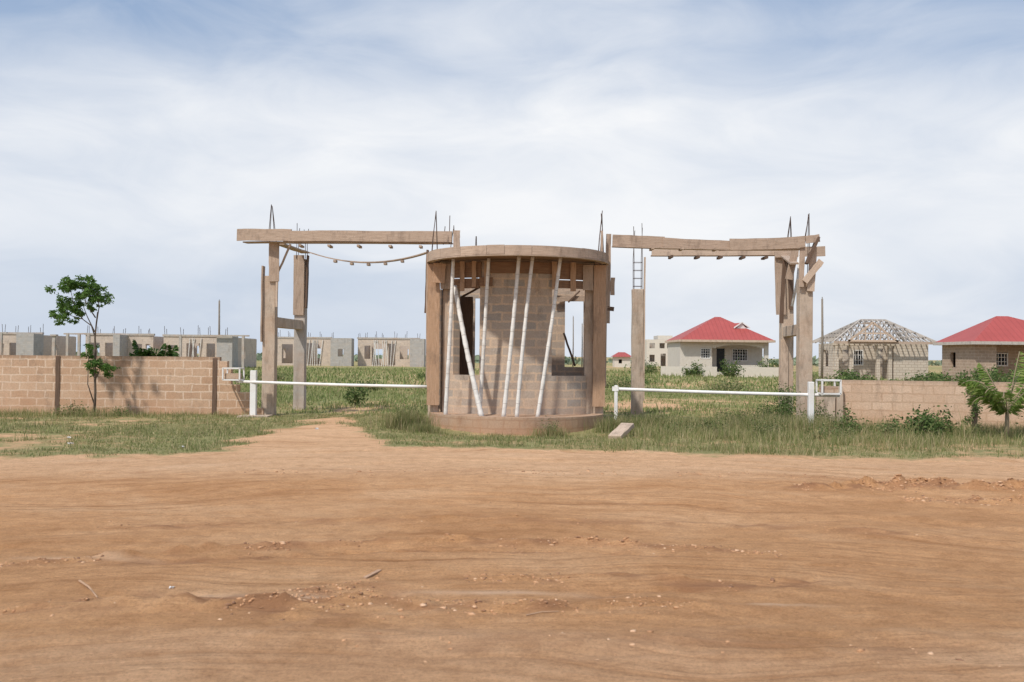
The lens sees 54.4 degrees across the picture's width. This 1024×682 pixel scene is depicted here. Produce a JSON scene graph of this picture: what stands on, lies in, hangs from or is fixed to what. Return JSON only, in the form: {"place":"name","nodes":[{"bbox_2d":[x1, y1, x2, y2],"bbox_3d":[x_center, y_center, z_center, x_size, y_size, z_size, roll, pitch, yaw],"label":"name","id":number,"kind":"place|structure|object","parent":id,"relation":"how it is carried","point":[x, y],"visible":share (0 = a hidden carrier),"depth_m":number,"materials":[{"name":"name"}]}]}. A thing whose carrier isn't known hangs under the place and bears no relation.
{"place":"outdoors","nodes":[
{"label":"outdoors","id":0,"kind":"place"},
{"bbox_2d":[76,343,778,358],"bbox_3d":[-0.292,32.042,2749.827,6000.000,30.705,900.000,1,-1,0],"label":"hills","id":1,"kind":"structure","parent":0,"point":[84,347],"depth_m":2531.11,"materials":[{"name":"green plant"}]},
{"bbox_2d":[0,450,1023,681],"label":"dirt road","id":2,"kind":"structure","parent":0,"point":[813,611],"depth_m":7.37,"materials":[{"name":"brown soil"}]},
{"bbox_2d":[78,580,97,597],"bbox_3d":[-2.795,1.637,6.579,0.025,0.022,0.600,1,-1,-34],"label":"stick","id":3,"kind":"object","parent":2,"relation":"on","point":[86,585],"visible":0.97,"depth_m":6.60,"materials":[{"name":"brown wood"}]},
{"bbox_2d":[363,569,381,578],"bbox_3d":[-1.005,1.676,7.166,0.030,0.019,0.234,0,-1,20],"label":"wood scrap","id":4,"kind":"object","parent":2,"relation":"on","point":[371,574],"visible":1,"depth_m":7.16,"materials":[{"name":"beige wood"}]},
{"bbox_2d":[526,611,558,615],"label":"twig","id":5,"kind":"object","parent":2,"relation":"on","point":[540,612],"visible":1,"depth_m":6.07,"materials":[{"name":"orange wood"}]},
{"bbox_2d":[0,354,1023,462],"bbox_3d":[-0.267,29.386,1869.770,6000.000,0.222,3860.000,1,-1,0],"label":"ground","id":6,"kind":"structure","parent":0,"point":[332,436],"depth_m":18.30,"materials":[{"name":"brown soil"}]},
{"bbox_2d":[0,324,75,355],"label":"unfinished house","id":7,"kind":"structure","parent":6,"relation":"on","point":[26,343],"depth_m":105.00,"materials":[{"name":"grey concrete"}]},
{"bbox_2d":[50,334,57,354],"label":"concrete pillar","id":8,"kind":"structure","parent":6,"relation":"on","point":[53,344],"depth_m":99.86,"materials":[{"name":"white concrete"}]},
{"bbox_2d":[48,399,88,415],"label":"weed bush","id":9,"kind":"object","parent":6,"relation":"on","point":[70,406],"visible":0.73,"depth_m":24.61,"materials":[{"name":"green plant"}]},
{"bbox_2d":[44,274,119,411],"bbox_3d":[-10.581,0.149,24.601,1.750,3.641,1.617,1,-1,0],"label":"young tree","id":10,"kind":"object","parent":6,"relation":"on","point":[93,293],"visible":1,"depth_m":24.69,"materials":[{"name":"green plant"}]},
{"bbox_2d":[63,326,174,355],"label":"unfinished house","id":11,"kind":"structure","parent":6,"relation":"on","point":[115,344],"depth_m":105.99,"materials":[{"name":"grey concrete"}]},
{"bbox_2d":[108,404,130,415],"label":"weed bush","id":12,"kind":"object","parent":6,"relation":"on","point":[116,411],"visible":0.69,"depth_m":24.77,"materials":[{"name":"green plant"}]},
{"bbox_2d":[0,355,263,414],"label":"boundary wall","id":13,"kind":"structure","parent":6,"relation":"on","point":[163,384],"depth_m":25.61,"materials":[{"name":"brown brick"}]},
{"bbox_2d":[129,339,179,356],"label":"bush","id":14,"kind":"object","parent":6,"relation":"on","point":[150,352],"visible":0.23,"depth_m":29.31,"materials":[{"name":"green plant"}]},
{"bbox_2d":[162,326,256,367],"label":"unfinished house","id":15,"kind":"structure","parent":6,"relation":"on","point":[234,350],"depth_m":104.00,"materials":[{"name":"grey concrete"}]},
{"bbox_2d":[218,299,219,334],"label":"utility pole","id":16,"kind":"object","parent":6,"relation":"on","point":[219,317],"visible":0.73,"depth_m":109.97,"materials":[{"name":"grey wood"}]},
{"bbox_2d":[233,369,259,378],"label":"field shrub","id":17,"kind":"object","parent":6,"relation":"on","point":[248,373],"visible":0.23,"depth_m":62.77,"materials":[{"name":"green plant"}]},
{"bbox_2d":[258,372,289,379],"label":"field shrub","id":18,"kind":"object","parent":6,"relation":"on","point":[277,376],"visible":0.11,"depth_m":58.83,"materials":[{"name":"green plant"}]},
{"bbox_2d":[257,370,291,380],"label":"field shrub","id":19,"kind":"object","parent":6,"relation":"on","point":[281,377],"visible":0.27,"depth_m":56.31,"materials":[{"name":"green plant"}]},
{"bbox_2d":[277,331,353,365],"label":"unfinished house","id":20,"kind":"structure","parent":6,"relation":"on","point":[333,353],"depth_m":134.97,"materials":[{"name":"grey concrete"}]},
{"bbox_2d":[222,367,426,416],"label":"barrier gate","id":21,"kind":"structure","parent":6,"relation":"on","point":[252,381],"depth_m":24.97,"materials":[{"name":"white metal"}]},
{"bbox_2d":[237,204,459,414],"bbox_3d":[-3.770,-0.690,26.332,5.939,5.593,3.362,0,-1,14],"label":"gateway","id":22,"kind":"object","parent":6,"relation":"on","point":[271,322],"visible":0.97,"depth_m":25.54,"materials":[{"name":"wood"}]},
{"bbox_2d":[335,379,370,405],"bbox_3d":[-4.937,1.623,30.898,1.128,0.857,0.651,1,-1,-20],"label":"weed bush","id":23,"kind":"object","parent":6,"relation":"on","point":[355,401],"visible":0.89,"depth_m":30.85,"materials":[{"name":"green plant"}]},
{"bbox_2d":[360,380,381,390],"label":"field shrub","id":24,"kind":"object","parent":6,"relation":"on","point":[375,388],"visible":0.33,"depth_m":43.31,"materials":[{"name":"green plant"}]},
{"bbox_2d":[357,331,425,366],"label":"unfinished house","id":25,"kind":"structure","parent":6,"relation":"on","point":[395,351],"depth_m":134.98,"materials":[{"name":"grey concrete"}]},
{"bbox_2d":[391,402,422,417],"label":"weed bush","id":26,"kind":"object","parent":6,"relation":"on","point":[406,409],"visible":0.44,"depth_m":22.04,"materials":[{"name":"green plant"}]},
{"bbox_2d":[414,371,425,379],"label":"field shrub","id":27,"kind":"object","parent":6,"relation":"on","point":[421,375],"visible":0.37,"depth_m":64.24,"materials":[{"name":"green plant"}]},
{"bbox_2d":[76,350,941,366],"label":"scrubland","id":28,"kind":"structure","parent":6,"relation":"on","point":[568,361],"depth_m":223.37,"materials":[{"name":"green plant"}]},
{"bbox_2d":[424,211,614,434],"bbox_3d":[0.191,-0.414,23.925,4.554,5.441,4.568,1,-1,0],"label":"gate booth","id":29,"kind":"object","parent":6,"relation":"on","point":[573,400],"visible":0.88,"depth_m":23.25,"materials":[{"name":"concrete"}]},
{"bbox_2d":[443,259,454,414],"bbox_3d":[-1.433,-0.085,22.725,0.239,3.584,0.104,1,-1,-18],"label":"bamboo prop","id":30,"kind":"object","parent":29,"relation":"on","point":[447,381],"visible":1,"depth_m":22.69,"materials":[{"name":"white wood"}]},
{"bbox_2d":[454,285,483,415],"bbox_3d":[-1.001,0.220,22.613,1.049,3.016,0.139,0,-1,43],"label":"bamboo prop","id":31,"kind":"object","parent":29,"relation":"on","point":[470,365],"visible":0.98,"depth_m":22.56,"materials":[{"name":"white wood"}]},
{"bbox_2d":[477,258,489,414],"bbox_3d":[-0.640,-0.087,22.785,0.326,3.606,0.097,0,-1,38],"label":"bamboo prop","id":32,"kind":"object","parent":29,"relation":"on","point":[484,333],"visible":0.89,"depth_m":22.74,"materials":[{"name":"white wood"}]},
{"bbox_2d":[501,256,520,416],"bbox_3d":[-0.019,-0.099,22.274,0.446,3.629,0.108,1,-1,-24],"label":"bamboo prop","id":33,"kind":"object","parent":29,"relation":"on","point":[507,378],"visible":0.99,"depth_m":22.24,"materials":[{"name":"white wood"}]},
{"bbox_2d":[515,256,534,416],"bbox_3d":[0.279,-0.097,22.282,0.452,3.629,0.102,1,-1,-26],"label":"bamboo prop","id":34,"kind":"object","parent":29,"relation":"on","point":[519,382],"visible":0.98,"depth_m":22.24,"materials":[{"name":"white wood"}]},
{"bbox_2d":[535,257,561,416],"bbox_3d":[0.832,-0.089,22.373,0.645,3.634,0.101,1,-1,-26],"label":"bamboo prop","id":35,"kind":"object","parent":29,"relation":"on","point":[542,385],"visible":0.95,"depth_m":22.34,"materials":[{"name":"white wood"}]},
{"bbox_2d":[536,420,561,431],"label":"weed bush","id":36,"kind":"object","parent":6,"relation":"on","point":[554,426],"visible":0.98,"depth_m":21.41,"materials":[{"name":"green plant"}]},
{"bbox_2d":[572,317,573,366],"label":"utility pole","id":37,"kind":"object","parent":6,"relation":"on","point":[573,342],"visible":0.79,"depth_m":149.95,"materials":[{"name":"grey wood"}]},
{"bbox_2d":[581,324,582,366],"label":"utility pole","id":38,"kind":"object","parent":6,"relation":"on","point":[582,348],"visible":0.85,"depth_m":151.94,"materials":[{"name":"grey wood"}]},
{"bbox_2d":[605,374,630,387],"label":"field shrub","id":39,"kind":"object","parent":6,"relation":"on","point":[621,383],"visible":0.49,"depth_m":49.93,"materials":[{"name":"green plant"}]},
{"bbox_2d":[611,352,630,366],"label":"distant cottage","id":40,"kind":"structure","parent":6,"relation":"on","point":[621,359],"depth_m":149.98,"materials":[{"name":"beige paint"}]},
{"bbox_2d":[608,423,633,438],"bbox_3d":[2.228,1.835,20.204,0.300,0.305,0.756,0,-1,27],"label":"broken slab","id":41,"kind":"object","parent":6,"relation":"on","point":[621,429],"depth_m":20.09,"materials":[{"name":"grey concrete"}]},
{"bbox_2d":[611,403,634,422],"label":"weed bush","id":42,"kind":"object","parent":6,"relation":"on","point":[620,415],"visible":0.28,"depth_m":22.34,"materials":[{"name":"green plant"}]},
{"bbox_2d":[616,381,655,391],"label":"field shrub","id":43,"kind":"object","parent":6,"relation":"on","point":[649,386],"visible":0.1,"depth_m":45.00,"materials":[{"name":"green plant"}]},
{"bbox_2d":[620,376,664,384],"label":"field shrub","id":44,"kind":"object","parent":6,"relation":"on","point":[648,382],"visible":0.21,"depth_m":55.60,"materials":[{"name":"green plant"}]},
{"bbox_2d":[624,357,663,373],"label":"garden shrub","id":45,"kind":"object","parent":6,"relation":"on","point":[651,368],"visible":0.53,"depth_m":89.71,"materials":[{"name":"green plant"}]},
{"bbox_2d":[644,410,670,421],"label":"weed bush","id":46,"kind":"object","parent":6,"relation":"on","point":[653,415],"visible":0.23,"depth_m":22.46,"materials":[{"name":"green plant"}]},
{"bbox_2d":[645,335,672,365],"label":"two storey house","id":47,"kind":"structure","parent":6,"relation":"on","point":[656,348],"depth_m":170.02,"materials":[{"name":"grey concrete"}]},
{"bbox_2d":[662,418,695,430],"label":"weed bush","id":48,"kind":"object","parent":6,"relation":"on","point":[677,426],"visible":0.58,"depth_m":21.19,"materials":[{"name":"green plant"}]},
{"bbox_2d":[661,366,716,376],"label":"garden wall","id":49,"kind":"structure","parent":6,"relation":"on","point":[669,370],"depth_m":81.97,"materials":[{"name":"white paint"}]},
{"bbox_2d":[681,360,705,375],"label":"garden shrub","id":50,"kind":"object","parent":6,"relation":"on","point":[691,371],"visible":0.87,"depth_m":81.65,"materials":[{"name":"green plant"}]},
{"bbox_2d":[688,415,728,433],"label":"weed bush","id":51,"kind":"object","parent":6,"relation":"on","point":[706,421],"visible":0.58,"depth_m":20.73,"materials":[{"name":"green plant"}]},
{"bbox_2d":[612,214,824,419],"bbox_3d":[5.316,-0.600,25.029,5.126,5.539,4.328,0,-1,14],"label":"gateway","id":52,"kind":"object","parent":6,"relation":"on","point":[787,251],"visible":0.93,"depth_m":24.61,"materials":[{"name":"wood"}]},
{"bbox_2d":[665,317,775,374],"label":"bungalow","id":53,"kind":"object","parent":6,"relation":"on","point":[710,342],"visible":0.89,"depth_m":90.55,"materials":[{"name":"beige concrete"}]},
{"bbox_2d":[700,348,709,358],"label":"window","id":54,"kind":"structure","parent":53,"relation":"in","point":[705,352],"depth_m":90.10,"materials":[{"name":"white glass"}]},
{"bbox_2d":[716,349,723,371],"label":"door","id":55,"kind":"structure","parent":53,"relation":"in","point":[720,352],"depth_m":92.24,"materials":[{"name":"black wood"}]},
{"bbox_2d":[732,349,747,360],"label":"window","id":56,"kind":"structure","parent":53,"relation":"in","point":[742,354],"depth_m":92.31,"materials":[{"name":"white glass"}]},
{"bbox_2d":[612,379,841,424],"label":"barrier gate","id":57,"kind":"structure","parent":6,"relation":"on","point":[826,391],"depth_m":21.92,"materials":[{"name":"white metal"}]},
{"bbox_2d":[702,377,753,390],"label":"field shrub","id":58,"kind":"object","parent":6,"relation":"on","point":[729,388],"visible":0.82,"depth_m":47.13,"materials":[{"name":"green plant"}]},
{"bbox_2d":[719,355,745,376],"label":"garden shrub","id":59,"kind":"object","parent":6,"relation":"on","point":[734,369],"visible":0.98,"depth_m":79.89,"materials":[{"name":"green plant"}]},
{"bbox_2d":[714,406,754,425],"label":"weed bush","id":60,"kind":"object","parent":6,"relation":"on","point":[734,414],"visible":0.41,"depth_m":22.38,"materials":[{"name":"green plant"}]},
{"bbox_2d":[736,367,778,377],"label":"garden wall","id":61,"kind":"structure","parent":6,"relation":"on","point":[763,372],"depth_m":81.47,"materials":[{"name":"white paint"}]},
{"bbox_2d":[738,400,785,422],"bbox_3d":[5.718,1.672,22.680,1.098,0.703,0.779,0,-1,20],"label":"weed bush","id":62,"kind":"object","parent":6,"relation":"on","point":[761,412],"visible":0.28,"depth_m":22.65,"materials":[{"name":"green plant"}]},
{"bbox_2d":[743,415,786,435],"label":"weed bush","id":63,"kind":"object","parent":6,"relation":"on","point":[756,427],"visible":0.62,"depth_m":20.20,"materials":[{"name":"green plant"}]},
{"bbox_2d":[755,357,778,366],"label":"garden shrub","id":64,"kind":"object","parent":6,"relation":"on","point":[769,365],"visible":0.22,"depth_m":84.10,"materials":[{"name":"green plant"}]},
{"bbox_2d":[753,381,802,421],"bbox_3d":[6.223,1.487,23.049,1.145,1.095,1.405,0,-1,43],"label":"weed bush","id":65,"kind":"object","parent":6,"relation":"on","point":[783,405],"visible":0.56,"depth_m":22.91,"materials":[{"name":"green plant"}]},
{"bbox_2d":[797,400,836,424],"bbox_3d":[6.965,1.678,22.499,1.006,0.710,0.709,0,-1,41],"label":"weed bush","id":66,"kind":"object","parent":6,"relation":"on","point":[819,407],"visible":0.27,"depth_m":22.57,"materials":[{"name":"green plant"}]},
{"bbox_2d":[821,297,823,377],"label":"utility pole","id":67,"kind":"object","parent":6,"relation":"on","point":[822,341],"visible":0.85,"depth_m":69.96,"materials":[{"name":"brown wood"}]},
{"bbox_2d":[812,373,839,384],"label":"field shrub","id":68,"kind":"object","parent":6,"relation":"on","point":[824,381],"visible":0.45,"depth_m":60.29,"materials":[{"name":"green plant"}]},
{"bbox_2d":[803,418,857,440],"bbox_3d":[6.252,1.748,19.627,1.072,0.476,0.924,1,-1,0],"label":"weed bush","id":69,"kind":"object","parent":6,"relation":"on","point":[837,430],"visible":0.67,"depth_m":19.52,"materials":[{"name":"green plant"}]},
{"bbox_2d":[829,367,867,382],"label":"garden shrub","id":70,"kind":"object","parent":6,"relation":"on","point":[843,373],"visible":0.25,"depth_m":61.73,"materials":[{"name":"green plant"}]},
{"bbox_2d":[832,403,871,433],"bbox_3d":[7.067,1.657,20.840,0.764,0.732,0.732,1,-1,-14],"label":"weed bush","id":71,"kind":"object","parent":6,"relation":"on","point":[845,418],"visible":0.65,"depth_m":20.78,"materials":[{"name":"green plant"}]},
{"bbox_2d":[828,370,877,383],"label":"garden shrub","id":72,"kind":"object","parent":6,"relation":"on","point":[852,377],"visible":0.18,"depth_m":55.00,"materials":[{"name":"green plant"}]},
{"bbox_2d":[813,319,936,380],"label":"unroofed house","id":73,"kind":"structure","parent":6,"relation":"on","point":[893,358],"depth_m":74.75,"materials":[{"name":"beige brick"}]},
{"bbox_2d":[853,350,862,365],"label":"window","id":74,"kind":"structure","parent":73,"relation":"in","point":[857,354],"depth_m":75.60,"materials":[{"name":"white glass"}]},
{"bbox_2d":[870,416,901,434],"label":"weed bush","id":75,"kind":"object","parent":6,"relation":"on","point":[887,429],"visible":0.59,"depth_m":20.11,"materials":[{"name":"green plant"}]},
{"bbox_2d":[879,407,950,437],"bbox_3d":[8.218,1.691,20.347,1.432,0.713,1.158,1,-1,0],"label":"weed bush","id":76,"kind":"object","parent":6,"relation":"on","point":[927,424],"visible":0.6,"depth_m":20.13,"materials":[{"name":"green plant"}]},
{"bbox_2d":[815,380,1023,429],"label":"boundary wall","id":77,"kind":"structure","parent":6,"relation":"on","point":[872,399],"depth_m":23.16,"materials":[{"name":"concrete"}]},
{"bbox_2d":[902,371,956,380],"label":"garden shrub","id":78,"kind":"object","parent":6,"relation":"on","point":[917,377],"visible":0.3,"depth_m":55.14,"materials":[{"name":"green plant"}]},
{"bbox_2d":[911,404,957,434],"bbox_3d":[8.761,1.693,20.659,0.928,0.746,0.739,0,-1,30],"label":"weed bush","id":79,"kind":"object","parent":6,"relation":"on","point":[946,420],"visible":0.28,"depth_m":20.62,"materials":[{"name":"green plant"}]},
{"bbox_2d":[924,367,982,380],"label":"garden shrub","id":80,"kind":"object","parent":6,"relation":"on","point":[957,377],"visible":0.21,"depth_m":56.73,"materials":[{"name":"green plant"}]},
{"bbox_2d":[950,422,992,436],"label":"weed bush","id":81,"kind":"object","parent":6,"relation":"on","point":[967,431],"visible":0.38,"depth_m":20.37,"materials":[{"name":"green plant"}]},
{"bbox_2d":[961,389,983,428],"bbox_3d":[10.007,1.493,21.602,0.531,1.243,0.411,1,-1,0],"label":"ivy covered stump","id":82,"kind":"object","parent":6,"relation":"on","point":[975,412],"visible":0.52,"depth_m":21.55,"materials":[{"name":"green plant"}]},
{"bbox_2d":[933,316,1023,381],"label":"brown house","id":83,"kind":"structure","parent":6,"relation":"on","point":[997,341],"depth_m":65.76,"materials":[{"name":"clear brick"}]},
{"bbox_2d":[997,353,1007,365],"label":"window","id":84,"kind":"structure","parent":83,"relation":"in","point":[1002,358],"depth_m":65.94,"materials":[{"name":"white glass"}]},
{"bbox_2d":[969,365,1004,381],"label":"garden shrub","id":85,"kind":"object","parent":6,"relation":"on","point":[974,375],"visible":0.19,"depth_m":61.77,"materials":[{"name":"green plant"}]},
{"bbox_2d":[957,351,1023,438],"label":"palm tree","id":86,"kind":"object","parent":6,"relation":"on","point":[986,392],"visible":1,"depth_m":20.05,"materials":[{"name":"green plant"}]},
{"bbox_2d":[963,368,1018,381],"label":"garden shrub","id":87,"kind":"object","parent":6,"relation":"on","point":[996,376],"visible":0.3,"depth_m":55.53,"materials":[{"name":"green plant"}]},
{"bbox_2d":[998,368,1022,381],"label":"garden shrub","id":88,"kind":"object","parent":6,"relation":"on","point":[1011,377],"visible":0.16,"depth_m":56.13,"materials":[{"name":"green plant"}]},
{"bbox_2d":[0,410,1023,458],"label":"verge grass","id":89,"kind":"structure","parent":0,"point":[510,439],"depth_m":19.12,"materials":[{"name":"green plant"}]},
{"bbox_2d":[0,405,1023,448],"bbox_3d":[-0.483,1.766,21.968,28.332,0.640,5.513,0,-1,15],"label":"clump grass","id":90,"kind":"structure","parent":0,"point":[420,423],"depth_m":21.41,"materials":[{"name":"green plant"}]},
{"bbox_2d":[0,0,1023,359],"label":"sky","id":91,"kind":"structure","parent":0,"point":[138,138],"materials":[{"name":"white"}]},
{"bbox_2d":[1,403,1023,458],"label":"tall grass","id":92,"kind":"structure","parent":0,"point":[772,447],"depth_m":18.25,"materials":[{"name":"green plant"}]},
{"bbox_2d":[237,383,814,418],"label":"field grass","id":93,"kind":"structure","parent":0,"point":[376,393],"depth_m":34.15,"materials":[{"name":"green plant"}]},
{"bbox_2d":[229,364,971,391],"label":"field grass","id":94,"kind":"structure","parent":0,"point":[364,372],"depth_m":68.92,"materials":[{"name":"green plant"}]}
]}

